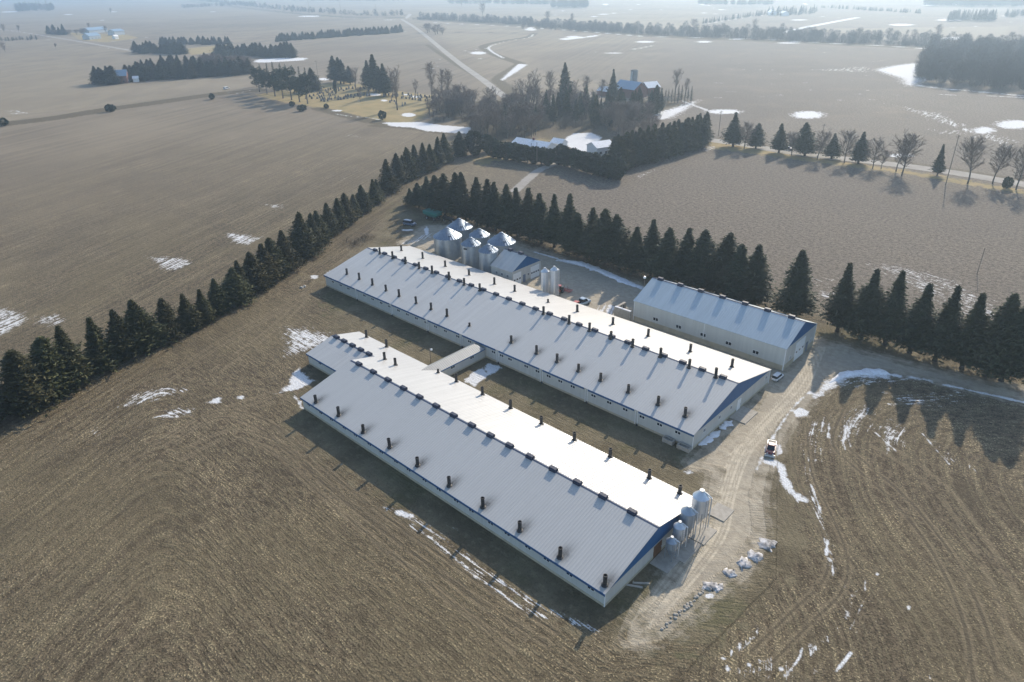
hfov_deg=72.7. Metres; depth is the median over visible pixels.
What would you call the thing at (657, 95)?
spruce tree
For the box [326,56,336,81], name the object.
spruce tree
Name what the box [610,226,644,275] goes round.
spruce tree
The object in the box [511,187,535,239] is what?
spruce tree
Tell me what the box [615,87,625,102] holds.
spruce tree
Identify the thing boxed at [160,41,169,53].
spruce tree
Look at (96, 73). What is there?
spruce tree
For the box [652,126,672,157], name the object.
spruce tree
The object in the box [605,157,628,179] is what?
cedar tree
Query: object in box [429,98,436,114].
bare tree
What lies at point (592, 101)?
spruce tree
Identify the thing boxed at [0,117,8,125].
evergreen shrub
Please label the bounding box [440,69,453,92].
bare tree
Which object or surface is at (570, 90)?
spruce tree
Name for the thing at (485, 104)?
bare tree
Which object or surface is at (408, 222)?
parked car
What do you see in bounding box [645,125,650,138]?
spruce tree
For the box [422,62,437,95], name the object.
bare tree
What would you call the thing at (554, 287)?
feed bin
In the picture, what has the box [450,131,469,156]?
spruce tree
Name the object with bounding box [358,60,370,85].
spruce tree
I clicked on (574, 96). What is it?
bare tree
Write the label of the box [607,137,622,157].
spruce tree
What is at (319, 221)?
spruce tree
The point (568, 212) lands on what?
spruce tree
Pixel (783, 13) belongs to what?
farm shed
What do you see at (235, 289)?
spruce tree
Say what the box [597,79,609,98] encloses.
bare tree
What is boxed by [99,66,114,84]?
spruce tree
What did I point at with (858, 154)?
spruce tree
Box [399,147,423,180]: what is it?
spruce tree
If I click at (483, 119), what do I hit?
bare tree
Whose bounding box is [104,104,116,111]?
evergreen shrub
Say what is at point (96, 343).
spruce tree
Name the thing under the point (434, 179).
spruce tree
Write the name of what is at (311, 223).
spruce tree
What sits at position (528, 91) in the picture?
bare tree
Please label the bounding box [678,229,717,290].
spruce tree
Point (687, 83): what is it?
bare tree
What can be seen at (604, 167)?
cedar tree
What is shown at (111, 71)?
spruce tree
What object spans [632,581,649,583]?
plank
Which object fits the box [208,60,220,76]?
spruce tree
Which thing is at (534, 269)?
overhead door
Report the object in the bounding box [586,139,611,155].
shed
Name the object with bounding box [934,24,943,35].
bare tree
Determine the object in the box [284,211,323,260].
spruce tree
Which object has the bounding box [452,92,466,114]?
bare tree
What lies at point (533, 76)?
bare tree
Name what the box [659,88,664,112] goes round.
spruce tree
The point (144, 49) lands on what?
spruce tree
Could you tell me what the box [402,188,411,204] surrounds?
spruce tree
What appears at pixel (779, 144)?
spruce tree
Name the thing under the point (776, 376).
parked car
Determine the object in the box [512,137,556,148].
farmhouse
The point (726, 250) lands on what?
spruce tree
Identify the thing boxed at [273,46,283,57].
spruce tree
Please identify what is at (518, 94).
bare tree
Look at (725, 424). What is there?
snow bank
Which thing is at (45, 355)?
spruce tree
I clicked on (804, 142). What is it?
spruce tree
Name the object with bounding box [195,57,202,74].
spruce tree
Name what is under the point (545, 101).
spruce tree
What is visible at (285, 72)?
pine tree
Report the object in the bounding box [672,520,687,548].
feed bin
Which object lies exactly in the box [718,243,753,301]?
spruce tree
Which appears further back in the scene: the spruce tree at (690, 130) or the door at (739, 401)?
the spruce tree at (690, 130)
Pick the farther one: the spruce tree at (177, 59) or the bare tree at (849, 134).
the spruce tree at (177, 59)
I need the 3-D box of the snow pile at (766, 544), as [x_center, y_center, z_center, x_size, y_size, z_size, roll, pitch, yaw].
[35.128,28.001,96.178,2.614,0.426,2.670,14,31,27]
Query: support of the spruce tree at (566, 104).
on the ground at (214, 502)
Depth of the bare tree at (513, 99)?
389.16 m
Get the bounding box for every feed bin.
[540,267,549,293]
[550,266,558,296]
[664,535,679,561]
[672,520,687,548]
[680,504,698,542]
[691,488,712,533]
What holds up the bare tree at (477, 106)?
on the ground at (214, 502)
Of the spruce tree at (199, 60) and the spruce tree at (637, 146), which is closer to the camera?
the spruce tree at (637, 146)
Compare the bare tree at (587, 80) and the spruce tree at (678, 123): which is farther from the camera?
the bare tree at (587, 80)
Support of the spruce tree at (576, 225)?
on the ground at (214, 502)
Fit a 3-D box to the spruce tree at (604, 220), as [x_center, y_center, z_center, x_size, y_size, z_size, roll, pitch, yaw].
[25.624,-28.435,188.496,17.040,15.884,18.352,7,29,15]
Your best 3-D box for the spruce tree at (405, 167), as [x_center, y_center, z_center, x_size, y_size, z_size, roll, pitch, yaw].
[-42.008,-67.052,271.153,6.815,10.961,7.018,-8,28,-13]
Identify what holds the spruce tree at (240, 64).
on the ground at (214, 502)
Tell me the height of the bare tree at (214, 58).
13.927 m
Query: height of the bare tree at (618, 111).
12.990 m
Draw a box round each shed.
[82,26,107,33]
[107,28,124,34]
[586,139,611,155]
[596,86,619,95]
[633,277,817,370]
[643,81,660,94]
[767,10,776,14]
[779,11,788,15]
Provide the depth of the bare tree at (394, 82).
420.42 m
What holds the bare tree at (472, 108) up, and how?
on the ground at (214, 502)
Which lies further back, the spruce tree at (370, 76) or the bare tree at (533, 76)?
the spruce tree at (370, 76)
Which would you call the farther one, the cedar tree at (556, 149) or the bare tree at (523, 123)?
the bare tree at (523, 123)
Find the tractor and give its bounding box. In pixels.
[558,284,563,295]
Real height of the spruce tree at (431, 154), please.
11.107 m
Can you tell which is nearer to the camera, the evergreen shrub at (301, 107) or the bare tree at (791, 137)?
the bare tree at (791, 137)
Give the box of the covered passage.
[422,343,485,375]
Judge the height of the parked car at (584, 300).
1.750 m
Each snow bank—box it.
[560,260,641,287]
[698,430,719,445]
[719,421,733,429]
[829,368,893,382]
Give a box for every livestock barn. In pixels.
[300,330,692,606]
[324,245,771,448]
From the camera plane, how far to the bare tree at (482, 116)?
340.38 m
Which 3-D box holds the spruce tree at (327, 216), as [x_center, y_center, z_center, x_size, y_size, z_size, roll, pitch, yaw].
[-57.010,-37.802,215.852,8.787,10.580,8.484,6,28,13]
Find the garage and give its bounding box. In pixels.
[550,137,568,145]
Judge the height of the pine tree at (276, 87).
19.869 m
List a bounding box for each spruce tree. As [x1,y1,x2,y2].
[0,349,74,418]
[24,335,90,403]
[45,25,50,33]
[50,325,99,390]
[59,24,69,34]
[83,317,124,375]
[87,66,96,83]
[92,67,103,84]
[94,69,104,84]
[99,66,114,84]
[100,65,123,84]
[104,309,152,363]
[122,64,133,81]
[123,299,177,355]
[127,65,140,79]
[130,41,138,52]
[130,65,140,79]
[137,65,150,80]
[139,42,150,53]
[146,41,151,50]
[147,58,155,67]
[149,43,157,53]
[150,64,155,79]
[152,62,168,79]
[153,297,188,344]
[159,55,164,63]
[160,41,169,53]
[162,63,172,78]
[163,55,173,64]
[165,60,176,77]
[168,41,179,54]
[169,61,188,78]
[172,61,177,74]
[174,55,183,68]
[175,293,208,335]
[176,42,189,54]
[182,36,187,44]
[182,55,189,65]
[185,62,200,77]
[191,56,196,63]
[193,289,219,325]
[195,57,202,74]
[196,63,202,75]
[199,36,206,44]
[200,61,205,75]
[201,61,215,76]
[205,37,211,44]
[206,278,236,314]
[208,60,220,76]
[211,43,218,52]
[215,44,230,56]
[217,62,226,75]
[218,267,258,309]
[222,43,230,55]
[223,59,239,75]
[229,43,234,55]
[231,46,242,56]
[233,59,244,74]
[233,260,258,297]
[236,57,245,73]
[239,251,279,292]
[241,43,247,55]
[241,58,254,73]
[245,42,258,55]
[252,42,262,56]
[256,243,287,285]
[258,46,265,56]
[263,44,274,57]
[264,237,293,277]
[272,42,286,56]
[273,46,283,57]
[276,230,308,270]
[281,34,287,40]
[284,43,297,57]
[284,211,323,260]
[290,32,297,39]
[305,212,329,251]
[306,67,324,90]
[308,31,315,38]
[313,210,334,244]
[319,203,342,236]
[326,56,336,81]
[331,198,352,229]
[332,57,345,83]
[338,59,346,83]
[338,193,361,225]
[343,66,354,84]
[348,194,362,217]
[354,29,362,35]
[354,185,374,213]
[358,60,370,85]
[360,54,378,91]
[367,179,384,204]
[372,27,378,34]
[372,63,397,95]
[374,179,387,198]
[378,159,403,193]
[387,153,410,184]
[393,25,398,32]
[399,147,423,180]
[400,155,413,183]
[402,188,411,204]
[407,183,422,207]
[411,144,427,175]
[415,176,429,207]
[418,142,434,173]
[421,175,441,209]
[425,173,449,215]
[426,143,439,170]
[433,136,448,164]
[439,133,455,162]
[444,172,458,218]
[444,172,470,221]
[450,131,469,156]
[462,177,481,222]
[471,178,492,227]
[481,181,500,230]
[489,184,514,232]
[495,187,523,236]
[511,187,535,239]
[520,192,547,244]
[539,194,560,247]
[541,92,549,114]
[548,94,558,124]
[548,193,576,251]
[550,212,587,256]
[555,62,573,97]
[556,91,562,117]
[559,85,563,111]
[562,89,572,116]
[564,85,574,112]
[569,207,599,258]
[574,208,626,265]
[578,92,584,116]
[582,88,589,113]
[585,84,590,107]
[587,92,594,116]
[587,214,633,269]
[589,95,603,126]
[599,99,603,119]
[601,95,613,125]
[605,69,620,97]
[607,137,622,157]
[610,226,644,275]
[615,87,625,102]
[617,135,636,169]
[620,91,626,102]
[623,131,637,162]
[625,135,638,167]
[629,130,639,164]
[632,132,645,165]
[635,219,662,275]
[636,90,649,111]
[637,127,642,139]
[638,130,655,164]
[639,227,683,282]
[645,90,654,114]
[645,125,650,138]
[647,128,663,161]
[650,84,662,113]
[651,123,658,134]
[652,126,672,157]
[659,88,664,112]
[660,228,697,285]
[662,124,677,158]
[670,121,687,155]
[676,119,680,129]
[678,122,691,151]
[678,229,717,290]
[684,117,700,151]
[684,232,743,297]
[692,115,705,148]
[700,114,713,143]
[706,111,715,138]
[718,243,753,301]
[720,112,747,146]
[731,244,780,306]
[745,123,769,148]
[764,249,823,318]
[768,123,789,152]
[785,122,826,155]
[817,262,857,331]
[819,133,843,158]
[841,269,887,340]
[849,132,872,163]
[861,270,909,347]
[891,283,938,353]
[908,285,970,363]
[928,144,946,175]
[941,292,989,369]
[949,292,1023,378]
[970,306,1023,383]
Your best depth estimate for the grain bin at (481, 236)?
195.84 m
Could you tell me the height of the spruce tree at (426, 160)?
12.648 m
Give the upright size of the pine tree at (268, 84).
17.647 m
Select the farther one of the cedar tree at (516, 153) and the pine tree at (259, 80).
the pine tree at (259, 80)
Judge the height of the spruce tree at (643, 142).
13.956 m
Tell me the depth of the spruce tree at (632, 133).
290.17 m
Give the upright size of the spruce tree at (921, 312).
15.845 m
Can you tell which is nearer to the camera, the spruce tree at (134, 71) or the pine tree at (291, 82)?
the pine tree at (291, 82)
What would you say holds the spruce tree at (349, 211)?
on the ground at (214, 502)
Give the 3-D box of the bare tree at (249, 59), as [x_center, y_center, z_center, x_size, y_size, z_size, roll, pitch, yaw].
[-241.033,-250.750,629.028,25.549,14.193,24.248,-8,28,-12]
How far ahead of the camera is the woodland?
505.41 m
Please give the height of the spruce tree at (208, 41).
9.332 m
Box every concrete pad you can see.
[650,536,701,573]
[685,521,716,544]
[708,502,733,521]
[729,406,757,423]
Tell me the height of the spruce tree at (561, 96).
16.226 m
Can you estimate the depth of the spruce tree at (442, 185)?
228.42 m
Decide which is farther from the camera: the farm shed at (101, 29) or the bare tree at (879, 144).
the farm shed at (101, 29)
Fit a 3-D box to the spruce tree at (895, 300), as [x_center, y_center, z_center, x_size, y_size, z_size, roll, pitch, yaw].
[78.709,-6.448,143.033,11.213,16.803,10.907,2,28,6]
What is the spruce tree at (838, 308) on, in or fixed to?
on the ground at (214, 502)
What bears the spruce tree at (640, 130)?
on the ground at (214, 502)
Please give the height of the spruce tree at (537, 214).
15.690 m
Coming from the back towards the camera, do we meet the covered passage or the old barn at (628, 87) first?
the old barn at (628, 87)
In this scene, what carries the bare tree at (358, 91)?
on the ground at (214, 502)
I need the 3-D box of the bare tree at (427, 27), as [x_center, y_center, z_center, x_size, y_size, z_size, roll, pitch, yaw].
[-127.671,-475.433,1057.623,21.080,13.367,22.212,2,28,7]
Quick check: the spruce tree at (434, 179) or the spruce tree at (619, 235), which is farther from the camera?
the spruce tree at (434, 179)
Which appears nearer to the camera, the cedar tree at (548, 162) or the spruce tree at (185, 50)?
the cedar tree at (548, 162)
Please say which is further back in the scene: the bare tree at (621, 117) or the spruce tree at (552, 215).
the bare tree at (621, 117)
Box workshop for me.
[490,248,540,283]
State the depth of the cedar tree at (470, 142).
309.09 m
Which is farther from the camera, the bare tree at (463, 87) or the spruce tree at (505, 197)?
the bare tree at (463, 87)
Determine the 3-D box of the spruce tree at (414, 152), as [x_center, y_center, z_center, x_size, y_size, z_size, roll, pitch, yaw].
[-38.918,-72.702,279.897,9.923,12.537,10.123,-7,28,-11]
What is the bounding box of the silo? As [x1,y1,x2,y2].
[630,69,637,80]
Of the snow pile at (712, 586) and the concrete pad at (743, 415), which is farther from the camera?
the concrete pad at (743, 415)
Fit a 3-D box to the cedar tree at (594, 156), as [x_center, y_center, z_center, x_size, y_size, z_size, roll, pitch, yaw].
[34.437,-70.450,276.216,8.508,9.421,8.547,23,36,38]
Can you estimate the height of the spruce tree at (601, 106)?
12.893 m
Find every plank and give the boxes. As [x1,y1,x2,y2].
[626,584,642,588]
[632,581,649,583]
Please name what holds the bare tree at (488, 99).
on the ground at (214, 502)
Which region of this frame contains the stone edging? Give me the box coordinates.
[660,589,703,629]
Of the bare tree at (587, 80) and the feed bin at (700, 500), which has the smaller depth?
the feed bin at (700, 500)
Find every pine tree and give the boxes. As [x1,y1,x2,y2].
[249,67,261,91]
[257,69,268,93]
[260,70,280,95]
[269,68,288,97]
[278,66,296,99]
[287,76,308,101]
[296,72,313,103]
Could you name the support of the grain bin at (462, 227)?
on the ground at (214, 502)
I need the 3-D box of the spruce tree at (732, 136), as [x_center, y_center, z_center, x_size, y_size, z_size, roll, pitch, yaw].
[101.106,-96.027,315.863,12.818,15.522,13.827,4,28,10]
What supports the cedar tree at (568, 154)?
on the ground at (214, 502)
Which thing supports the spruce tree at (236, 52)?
on the ground at (214, 502)
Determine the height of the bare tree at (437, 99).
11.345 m
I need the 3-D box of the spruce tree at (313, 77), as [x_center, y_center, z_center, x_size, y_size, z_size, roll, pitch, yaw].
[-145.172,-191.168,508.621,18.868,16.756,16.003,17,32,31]
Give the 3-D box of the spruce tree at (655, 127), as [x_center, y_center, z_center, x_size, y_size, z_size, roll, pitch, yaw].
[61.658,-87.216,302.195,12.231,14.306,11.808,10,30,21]
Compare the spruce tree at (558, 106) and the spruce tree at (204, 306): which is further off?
the spruce tree at (558, 106)
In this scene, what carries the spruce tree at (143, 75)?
on the ground at (214, 502)
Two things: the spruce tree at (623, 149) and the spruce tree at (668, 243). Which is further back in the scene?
the spruce tree at (623, 149)
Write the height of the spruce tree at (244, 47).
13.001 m
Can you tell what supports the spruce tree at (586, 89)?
on the ground at (214, 502)
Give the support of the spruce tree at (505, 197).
on the ground at (214, 502)
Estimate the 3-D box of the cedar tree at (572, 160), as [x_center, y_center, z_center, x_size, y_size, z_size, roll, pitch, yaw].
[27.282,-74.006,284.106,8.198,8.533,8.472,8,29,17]
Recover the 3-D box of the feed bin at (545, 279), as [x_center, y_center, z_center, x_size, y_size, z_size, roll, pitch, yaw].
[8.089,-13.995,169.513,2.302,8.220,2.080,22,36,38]
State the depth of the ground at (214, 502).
134.86 m
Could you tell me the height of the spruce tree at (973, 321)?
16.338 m
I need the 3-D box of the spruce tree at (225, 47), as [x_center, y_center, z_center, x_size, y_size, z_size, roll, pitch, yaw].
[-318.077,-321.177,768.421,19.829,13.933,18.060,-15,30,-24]
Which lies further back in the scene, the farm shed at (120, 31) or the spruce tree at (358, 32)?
the farm shed at (120, 31)
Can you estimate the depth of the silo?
463.25 m
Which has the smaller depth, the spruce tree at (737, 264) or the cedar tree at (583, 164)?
the spruce tree at (737, 264)
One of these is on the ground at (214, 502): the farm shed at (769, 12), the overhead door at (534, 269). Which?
the farm shed at (769, 12)
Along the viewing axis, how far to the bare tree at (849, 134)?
283.61 m
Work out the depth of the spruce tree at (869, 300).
144.81 m
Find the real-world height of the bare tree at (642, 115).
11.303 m
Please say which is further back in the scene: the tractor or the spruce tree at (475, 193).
the spruce tree at (475, 193)
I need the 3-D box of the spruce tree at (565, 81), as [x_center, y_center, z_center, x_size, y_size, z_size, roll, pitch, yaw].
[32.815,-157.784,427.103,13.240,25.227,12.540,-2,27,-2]
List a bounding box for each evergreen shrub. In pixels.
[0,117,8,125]
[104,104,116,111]
[208,93,214,98]
[296,104,306,110]
[378,110,386,119]
[1001,176,1013,188]
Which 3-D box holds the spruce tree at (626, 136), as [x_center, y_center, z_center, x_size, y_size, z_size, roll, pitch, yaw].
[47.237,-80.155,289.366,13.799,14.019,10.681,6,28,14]
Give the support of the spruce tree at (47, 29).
on the ground at (214, 502)
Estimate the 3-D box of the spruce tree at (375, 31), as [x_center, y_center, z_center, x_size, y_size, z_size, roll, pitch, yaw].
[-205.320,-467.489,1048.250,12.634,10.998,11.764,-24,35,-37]
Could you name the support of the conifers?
on the ground at (214, 502)
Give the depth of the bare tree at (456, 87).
423.01 m
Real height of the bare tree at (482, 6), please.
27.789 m
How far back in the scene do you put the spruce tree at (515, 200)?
207.97 m
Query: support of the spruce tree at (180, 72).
on the ground at (214, 502)
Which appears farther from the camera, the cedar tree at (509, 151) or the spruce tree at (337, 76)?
the spruce tree at (337, 76)
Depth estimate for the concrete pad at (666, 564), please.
94.30 m
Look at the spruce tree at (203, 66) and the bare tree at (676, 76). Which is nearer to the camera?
the bare tree at (676, 76)
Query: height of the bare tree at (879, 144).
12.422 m
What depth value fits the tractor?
173.53 m
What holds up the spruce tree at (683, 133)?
on the ground at (214, 502)
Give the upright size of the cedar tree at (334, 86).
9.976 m
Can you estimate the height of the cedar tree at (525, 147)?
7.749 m
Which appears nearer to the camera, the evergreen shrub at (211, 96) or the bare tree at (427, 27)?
the evergreen shrub at (211, 96)
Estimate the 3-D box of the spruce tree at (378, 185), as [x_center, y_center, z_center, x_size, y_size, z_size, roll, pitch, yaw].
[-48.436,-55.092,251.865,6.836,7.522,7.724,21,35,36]
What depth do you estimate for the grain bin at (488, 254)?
181.65 m
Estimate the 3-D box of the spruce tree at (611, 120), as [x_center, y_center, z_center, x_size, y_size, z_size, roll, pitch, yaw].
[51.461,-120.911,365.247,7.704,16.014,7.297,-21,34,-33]
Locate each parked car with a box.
[403,219,415,226]
[579,297,590,304]
[771,372,783,381]
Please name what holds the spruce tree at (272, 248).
on the ground at (214, 502)
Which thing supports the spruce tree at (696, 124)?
on the ground at (214, 502)
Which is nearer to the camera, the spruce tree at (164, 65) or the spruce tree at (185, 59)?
the spruce tree at (164, 65)
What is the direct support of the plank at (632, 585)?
on the ground at (214, 502)
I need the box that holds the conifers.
[15,1,1017,23]
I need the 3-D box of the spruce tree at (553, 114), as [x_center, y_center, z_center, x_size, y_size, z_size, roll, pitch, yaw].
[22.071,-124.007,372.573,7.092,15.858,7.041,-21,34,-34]
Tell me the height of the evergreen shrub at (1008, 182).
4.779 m
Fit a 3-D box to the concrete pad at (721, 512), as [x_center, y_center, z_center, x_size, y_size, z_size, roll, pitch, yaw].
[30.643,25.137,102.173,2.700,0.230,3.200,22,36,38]
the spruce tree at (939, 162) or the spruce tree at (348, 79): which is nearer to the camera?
the spruce tree at (939, 162)
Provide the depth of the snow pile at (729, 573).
91.58 m
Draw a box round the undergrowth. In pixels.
[423,97,602,138]
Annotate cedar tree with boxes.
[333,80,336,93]
[464,130,485,155]
[482,134,492,150]
[484,137,498,157]
[492,140,505,158]
[497,142,511,159]
[505,142,519,160]
[511,144,526,161]
[519,144,533,162]
[525,146,539,163]
[534,147,547,164]
[540,148,555,165]
[549,143,564,164]
[556,145,569,166]
[563,147,576,167]
[569,149,582,169]
[575,151,592,171]
[580,152,598,172]
[588,152,600,175]
[591,153,609,176]
[600,155,620,178]
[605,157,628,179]
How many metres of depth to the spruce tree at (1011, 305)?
129.97 m
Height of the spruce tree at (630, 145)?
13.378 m
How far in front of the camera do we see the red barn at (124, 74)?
572.06 m
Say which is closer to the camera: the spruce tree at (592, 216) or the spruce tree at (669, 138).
the spruce tree at (592, 216)
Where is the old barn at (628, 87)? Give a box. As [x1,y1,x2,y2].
[616,79,646,97]
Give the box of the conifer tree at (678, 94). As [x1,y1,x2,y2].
[675,86,680,102]
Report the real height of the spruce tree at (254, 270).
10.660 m
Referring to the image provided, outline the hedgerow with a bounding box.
[198,0,944,46]
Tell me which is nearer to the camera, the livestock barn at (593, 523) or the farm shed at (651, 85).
the livestock barn at (593, 523)
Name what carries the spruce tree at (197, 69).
on the ground at (214, 502)
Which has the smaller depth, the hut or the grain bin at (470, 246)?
the grain bin at (470, 246)
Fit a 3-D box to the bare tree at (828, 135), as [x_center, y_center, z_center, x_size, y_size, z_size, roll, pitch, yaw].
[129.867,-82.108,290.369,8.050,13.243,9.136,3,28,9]
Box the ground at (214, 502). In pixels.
[0,0,1023,681]
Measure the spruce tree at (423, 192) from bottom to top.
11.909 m
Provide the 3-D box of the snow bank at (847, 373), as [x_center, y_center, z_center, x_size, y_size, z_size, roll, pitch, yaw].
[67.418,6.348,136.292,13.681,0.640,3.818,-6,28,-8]
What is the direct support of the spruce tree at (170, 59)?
on the ground at (214, 502)
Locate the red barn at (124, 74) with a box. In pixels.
[115,69,128,83]
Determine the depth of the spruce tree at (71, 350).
135.64 m
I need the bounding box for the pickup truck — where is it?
[765,439,776,457]
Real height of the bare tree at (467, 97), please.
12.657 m
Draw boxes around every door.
[513,271,520,283]
[531,264,538,278]
[653,540,661,557]
[736,398,740,410]
[793,336,805,361]
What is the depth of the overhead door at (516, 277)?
178.58 m
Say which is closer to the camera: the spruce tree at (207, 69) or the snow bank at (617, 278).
the snow bank at (617, 278)
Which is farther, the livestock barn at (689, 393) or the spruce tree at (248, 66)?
the spruce tree at (248, 66)
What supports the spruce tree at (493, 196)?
on the ground at (214, 502)
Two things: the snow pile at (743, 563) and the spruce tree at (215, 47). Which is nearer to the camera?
the snow pile at (743, 563)
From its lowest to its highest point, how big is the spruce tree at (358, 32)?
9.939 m
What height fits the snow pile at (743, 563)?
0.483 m
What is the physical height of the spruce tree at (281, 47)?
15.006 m
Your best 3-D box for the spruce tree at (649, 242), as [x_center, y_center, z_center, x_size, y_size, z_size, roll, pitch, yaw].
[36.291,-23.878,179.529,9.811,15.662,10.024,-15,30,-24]
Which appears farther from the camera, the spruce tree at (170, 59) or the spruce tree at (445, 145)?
the spruce tree at (170, 59)
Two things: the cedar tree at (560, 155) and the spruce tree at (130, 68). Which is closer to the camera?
the cedar tree at (560, 155)
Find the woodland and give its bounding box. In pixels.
[912,31,1023,89]
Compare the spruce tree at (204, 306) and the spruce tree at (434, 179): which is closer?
the spruce tree at (204, 306)
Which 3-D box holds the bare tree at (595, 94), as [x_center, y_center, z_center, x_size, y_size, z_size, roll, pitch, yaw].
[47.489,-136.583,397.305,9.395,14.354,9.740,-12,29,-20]
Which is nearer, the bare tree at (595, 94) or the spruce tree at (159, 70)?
the bare tree at (595, 94)
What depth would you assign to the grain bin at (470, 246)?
186.62 m
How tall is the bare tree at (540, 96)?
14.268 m
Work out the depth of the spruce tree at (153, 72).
588.88 m
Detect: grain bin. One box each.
[433,227,461,259]
[447,218,472,241]
[461,237,480,268]
[469,228,489,247]
[478,244,497,272]
[487,232,515,255]
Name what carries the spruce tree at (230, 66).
on the ground at (214, 502)
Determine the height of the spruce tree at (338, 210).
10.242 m
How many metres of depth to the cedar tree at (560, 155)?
288.48 m
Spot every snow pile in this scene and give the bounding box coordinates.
[702,581,723,592]
[722,568,736,577]
[736,556,751,570]
[747,549,762,562]
[758,537,776,551]
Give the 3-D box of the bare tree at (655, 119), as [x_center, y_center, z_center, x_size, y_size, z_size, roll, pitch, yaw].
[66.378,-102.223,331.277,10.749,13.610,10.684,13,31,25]
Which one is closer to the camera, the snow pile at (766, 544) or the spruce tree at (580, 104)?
the snow pile at (766, 544)
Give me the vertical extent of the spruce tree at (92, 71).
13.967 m
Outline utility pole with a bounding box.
[945,136,960,184]
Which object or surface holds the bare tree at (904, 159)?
on the ground at (214, 502)
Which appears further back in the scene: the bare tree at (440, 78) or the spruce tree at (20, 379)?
the bare tree at (440, 78)
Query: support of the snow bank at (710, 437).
on the ground at (214, 502)
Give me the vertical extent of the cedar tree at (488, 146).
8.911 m
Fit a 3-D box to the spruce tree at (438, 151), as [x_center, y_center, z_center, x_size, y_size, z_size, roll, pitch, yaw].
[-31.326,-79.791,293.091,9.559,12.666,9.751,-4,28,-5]
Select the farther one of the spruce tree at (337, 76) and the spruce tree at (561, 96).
the spruce tree at (337, 76)
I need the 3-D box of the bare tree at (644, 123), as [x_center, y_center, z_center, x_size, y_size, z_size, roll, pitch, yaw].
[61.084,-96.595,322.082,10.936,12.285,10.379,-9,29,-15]
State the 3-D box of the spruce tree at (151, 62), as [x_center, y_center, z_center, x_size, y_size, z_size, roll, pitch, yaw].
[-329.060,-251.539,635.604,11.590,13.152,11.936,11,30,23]
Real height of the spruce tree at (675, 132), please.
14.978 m
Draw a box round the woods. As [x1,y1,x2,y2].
[0,0,1023,15]
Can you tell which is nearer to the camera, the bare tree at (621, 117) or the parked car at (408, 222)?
the parked car at (408, 222)
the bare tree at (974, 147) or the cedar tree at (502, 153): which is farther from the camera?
the cedar tree at (502, 153)
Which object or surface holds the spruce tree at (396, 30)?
on the ground at (214, 502)
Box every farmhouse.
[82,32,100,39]
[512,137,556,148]
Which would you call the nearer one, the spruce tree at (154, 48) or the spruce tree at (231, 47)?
the spruce tree at (231, 47)
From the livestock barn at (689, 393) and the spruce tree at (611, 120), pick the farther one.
the spruce tree at (611, 120)
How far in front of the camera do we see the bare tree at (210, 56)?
651.59 m
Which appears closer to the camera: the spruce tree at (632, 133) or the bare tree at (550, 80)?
the spruce tree at (632, 133)
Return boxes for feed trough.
[662,435,675,445]
[676,442,691,452]
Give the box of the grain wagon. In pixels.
[423,208,442,220]
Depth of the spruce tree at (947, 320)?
135.52 m
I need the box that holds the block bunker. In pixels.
[614,302,631,320]
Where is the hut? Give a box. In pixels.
[132,76,138,81]
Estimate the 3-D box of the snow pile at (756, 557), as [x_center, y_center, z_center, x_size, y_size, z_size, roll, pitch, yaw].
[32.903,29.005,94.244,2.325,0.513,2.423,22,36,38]
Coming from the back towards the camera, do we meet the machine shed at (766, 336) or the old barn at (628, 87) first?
the old barn at (628, 87)
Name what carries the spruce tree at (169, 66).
on the ground at (214, 502)
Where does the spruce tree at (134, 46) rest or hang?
on the ground at (214, 502)
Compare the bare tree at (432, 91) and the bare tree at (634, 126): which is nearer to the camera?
the bare tree at (634, 126)
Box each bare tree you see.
[195,53,217,61]
[200,53,223,61]
[209,55,226,64]
[229,57,253,66]
[231,56,257,64]
[348,68,357,87]
[356,86,360,101]
[385,65,399,109]
[412,78,417,92]
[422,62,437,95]
[423,24,431,32]
[425,99,433,115]
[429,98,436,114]
[430,86,438,99]
[431,95,441,112]
[433,98,441,114]
[434,86,443,108]
[437,69,446,89]
[437,96,454,115]
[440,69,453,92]
[449,82,461,93]
[451,85,459,97]
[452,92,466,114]
[457,93,467,115]
[459,89,473,104]
[459,103,481,130]
[460,84,470,92]
[463,91,470,108]
[466,113,476,130]
[467,103,480,117]
[470,111,488,132]
[476,97,494,109]
[476,107,490,134]
[478,93,496,107]
[479,3,486,15]
[480,86,500,100]
[481,100,488,109]
[481,110,492,132]
[488,111,501,136]
[499,91,512,110]
[504,93,518,102]
[510,92,527,108]
[511,85,523,96]
[513,78,525,93]
[519,114,527,137]
[521,87,532,100]
[524,114,537,137]
[526,102,546,128]
[527,71,541,103]
[532,91,547,104]
[542,69,557,96]
[549,89,557,102]
[568,92,583,110]
[582,76,591,89]
[588,90,602,103]
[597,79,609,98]
[610,108,627,133]
[610,109,627,136]
[613,100,636,126]
[613,102,630,118]
[627,117,639,131]
[634,120,650,132]
[636,112,652,131]
[641,99,656,117]
[644,111,661,124]
[672,68,682,92]
[684,78,690,90]
[691,17,698,27]
[738,120,760,148]
[785,131,799,154]
[815,130,831,159]
[834,129,861,162]
[861,137,890,168]
[879,150,891,168]
[889,128,926,175]
[892,136,914,171]
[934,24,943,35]
[956,134,993,183]
[989,142,1019,183]
[1007,144,1023,189]
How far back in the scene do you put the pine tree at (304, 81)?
450.97 m
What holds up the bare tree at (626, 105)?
on the ground at (214, 502)
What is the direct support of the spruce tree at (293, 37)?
on the ground at (214, 502)
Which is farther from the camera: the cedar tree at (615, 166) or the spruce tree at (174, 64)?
the spruce tree at (174, 64)
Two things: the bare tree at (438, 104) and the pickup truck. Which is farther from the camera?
the bare tree at (438, 104)

